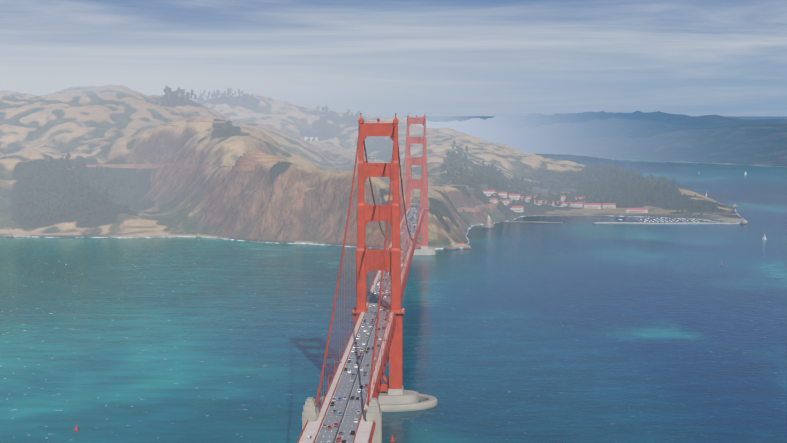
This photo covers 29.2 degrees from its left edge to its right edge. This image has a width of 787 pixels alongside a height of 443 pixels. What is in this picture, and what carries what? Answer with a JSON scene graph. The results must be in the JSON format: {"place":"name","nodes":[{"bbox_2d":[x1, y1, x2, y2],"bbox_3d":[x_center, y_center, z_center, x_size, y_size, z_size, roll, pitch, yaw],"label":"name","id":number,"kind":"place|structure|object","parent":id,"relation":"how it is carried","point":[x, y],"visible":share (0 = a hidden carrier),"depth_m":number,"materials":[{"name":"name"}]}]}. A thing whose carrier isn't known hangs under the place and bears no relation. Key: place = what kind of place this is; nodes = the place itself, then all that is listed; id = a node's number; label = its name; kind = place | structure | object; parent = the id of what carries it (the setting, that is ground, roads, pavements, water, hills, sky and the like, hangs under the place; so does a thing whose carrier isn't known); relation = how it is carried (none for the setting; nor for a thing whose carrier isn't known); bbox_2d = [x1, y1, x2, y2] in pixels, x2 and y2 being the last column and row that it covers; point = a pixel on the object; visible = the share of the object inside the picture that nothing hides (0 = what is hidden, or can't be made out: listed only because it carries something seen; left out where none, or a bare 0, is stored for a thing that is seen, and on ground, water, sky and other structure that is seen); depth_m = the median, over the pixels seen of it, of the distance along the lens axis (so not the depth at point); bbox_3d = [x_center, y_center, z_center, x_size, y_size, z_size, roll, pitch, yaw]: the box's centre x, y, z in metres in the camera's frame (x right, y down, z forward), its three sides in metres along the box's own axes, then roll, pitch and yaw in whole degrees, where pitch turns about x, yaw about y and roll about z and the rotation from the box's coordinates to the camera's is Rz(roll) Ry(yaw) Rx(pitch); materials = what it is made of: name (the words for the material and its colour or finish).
{"place":"outdoors","nodes":[
{"label":"outdoors","id":0,"kind":"place"},
{"bbox_2d":[63,118,541,212],"bbox_3d":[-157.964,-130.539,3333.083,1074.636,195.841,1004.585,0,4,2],"label":"headland roads","id":1,"kind":"structure","parent":0,"point":[246,157],"depth_m":3138.66,"materials":[{"name":"grey asphalt"}]},
{"bbox_2d":[297,199,427,442],"bbox_3d":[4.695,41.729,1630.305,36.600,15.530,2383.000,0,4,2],"label":"bridge deck","id":2,"kind":"structure","parent":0,"point":[364,431],"depth_m":919.89,"materials":[{"name":"grey asphalt"}]},
{"bbox_2d":[315,208,418,442],"bbox_3d":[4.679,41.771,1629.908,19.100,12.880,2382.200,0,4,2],"label":"road markings","id":3,"kind":"object","parent":2,"relation":"on","point":[356,373],"visible":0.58,"depth_m":848.11,"materials":[{"name":"white paint"}]},
{"bbox_2d":[324,195,421,390],"bbox_3d":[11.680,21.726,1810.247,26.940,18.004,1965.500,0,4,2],"label":"street lamps","id":4,"kind":"object","parent":2,"relation":"on","point":[354,317],"visible":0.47,"depth_m":967.40,"materials":[{"name":"red metal"}]},
{"bbox_2d":[0,116,786,442],"bbox_3d":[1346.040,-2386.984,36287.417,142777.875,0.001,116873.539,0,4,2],"label":"sea water","id":5,"kind":"structure","parent":0,"point":[586,330],"depth_m":1607.00,"materials":[{"name":"blue liquid"}]},
{"bbox_2d":[302,397,381,442],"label":"concrete pylons","id":6,"kind":"object","parent":5,"relation":"on","point":[310,411],"visible":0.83,"depth_m":795.26,"materials":[{"name":"concrete"}]},
{"bbox_2d":[320,113,436,411],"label":"tower","id":7,"kind":"structure","parent":5,"relation":"on","point":[394,396],"depth_m":1191.17,"materials":[{"name":"metal"}]},
{"bbox_2d":[315,118,427,405],"bbox_3d":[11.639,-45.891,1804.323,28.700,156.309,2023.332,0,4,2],"label":"bridge cables","id":8,"kind":"object","parent":7,"relation":"attached to","point":[404,241],"visible":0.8,"depth_m":1131.75,"materials":[{"name":"red metal"}]},
{"bbox_2d":[74,262,721,441],"bbox_3d":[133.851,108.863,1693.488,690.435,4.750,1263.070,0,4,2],"label":"buoys","id":9,"kind":"object","parent":5,"relation":"on","point":[76,429],"visible":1,"depth_m":1105.86,"materials":[{"name":"red"}]},
{"bbox_2d":[407,115,435,254],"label":"tower","id":10,"kind":"structure","parent":5,"relation":"on","point":[421,248],"depth_m":2467.06,"materials":[{"name":"metal"}]},
{"bbox_2d":[463,244,471,248],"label":"sea stack rock","id":11,"kind":"object","parent":5,"relation":"on","point":[466,246],"visible":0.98,"depth_m":2581.41,"materials":[{"name":"grey stone"}]},
{"bbox_2d":[481,215,493,227],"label":"sea stack rock","id":12,"kind":"object","parent":5,"relation":"on","point":[488,223],"visible":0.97,"depth_m":3051.38,"materials":[{"name":"grey stone"}]},
{"bbox_2d":[503,215,734,223],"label":"harbour piers","id":13,"kind":"structure","parent":5,"relation":"on","point":[619,222],"depth_m":3174.06,"materials":[{"name":"concrete"}]},
{"bbox_2d":[0,85,786,248],"bbox_3d":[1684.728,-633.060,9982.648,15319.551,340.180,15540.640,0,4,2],"label":"hills","id":14,"kind":"structure","parent":0,"point":[301,193],"depth_m":3497.64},
{"bbox_2d":[175,89,179,102],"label":"eucalyptus tree","id":15,"kind":"object","parent":14,"relation":"on","point":[177,93],"visible":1,"depth_m":3825.60,"materials":[{"name":"green plant"}]},
{"bbox_2d":[304,137,428,195],"bbox_3d":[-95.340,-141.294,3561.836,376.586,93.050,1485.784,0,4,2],"label":"buildings","id":16,"kind":"structure","parent":14,"relation":"on","point":[308,139],"depth_m":4288.44,"materials":[{"name":"concrete"}]},
{"bbox_2d":[443,242,459,249],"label":"sea stack rock","id":17,"kind":"object","parent":14,"relation":"on","point":[452,246],"visible":0.98,"depth_m":2570.91,"materials":[{"name":"grey stone"}]},
{"bbox_2d":[449,169,454,183],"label":"eucalyptus tree","id":18,"kind":"object","parent":14,"relation":"on","point":[450,174],"visible":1,"depth_m":3262.53,"materials":[{"name":"green plant"}]},
{"bbox_2d":[455,184,647,248],"bbox_3d":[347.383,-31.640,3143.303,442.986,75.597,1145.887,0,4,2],"label":"buildings","id":19,"kind":"structure","parent":14,"relation":"on","point":[486,191],"depth_m":3464.11,"materials":[{"name":"tile"}]},
{"bbox_2d":[0,0,786,115],"label":"sky","id":20,"kind":"structure","parent":0,"point":[371,57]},
{"bbox_2d":[375,201,427,398],"bbox_3d":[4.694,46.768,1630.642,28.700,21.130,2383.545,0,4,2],"label":"bridge truss","id":21,"kind":"object","parent":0,"point":[386,359],"visible":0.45,"depth_m":1139.62,"materials":[{"name":"red metal"}]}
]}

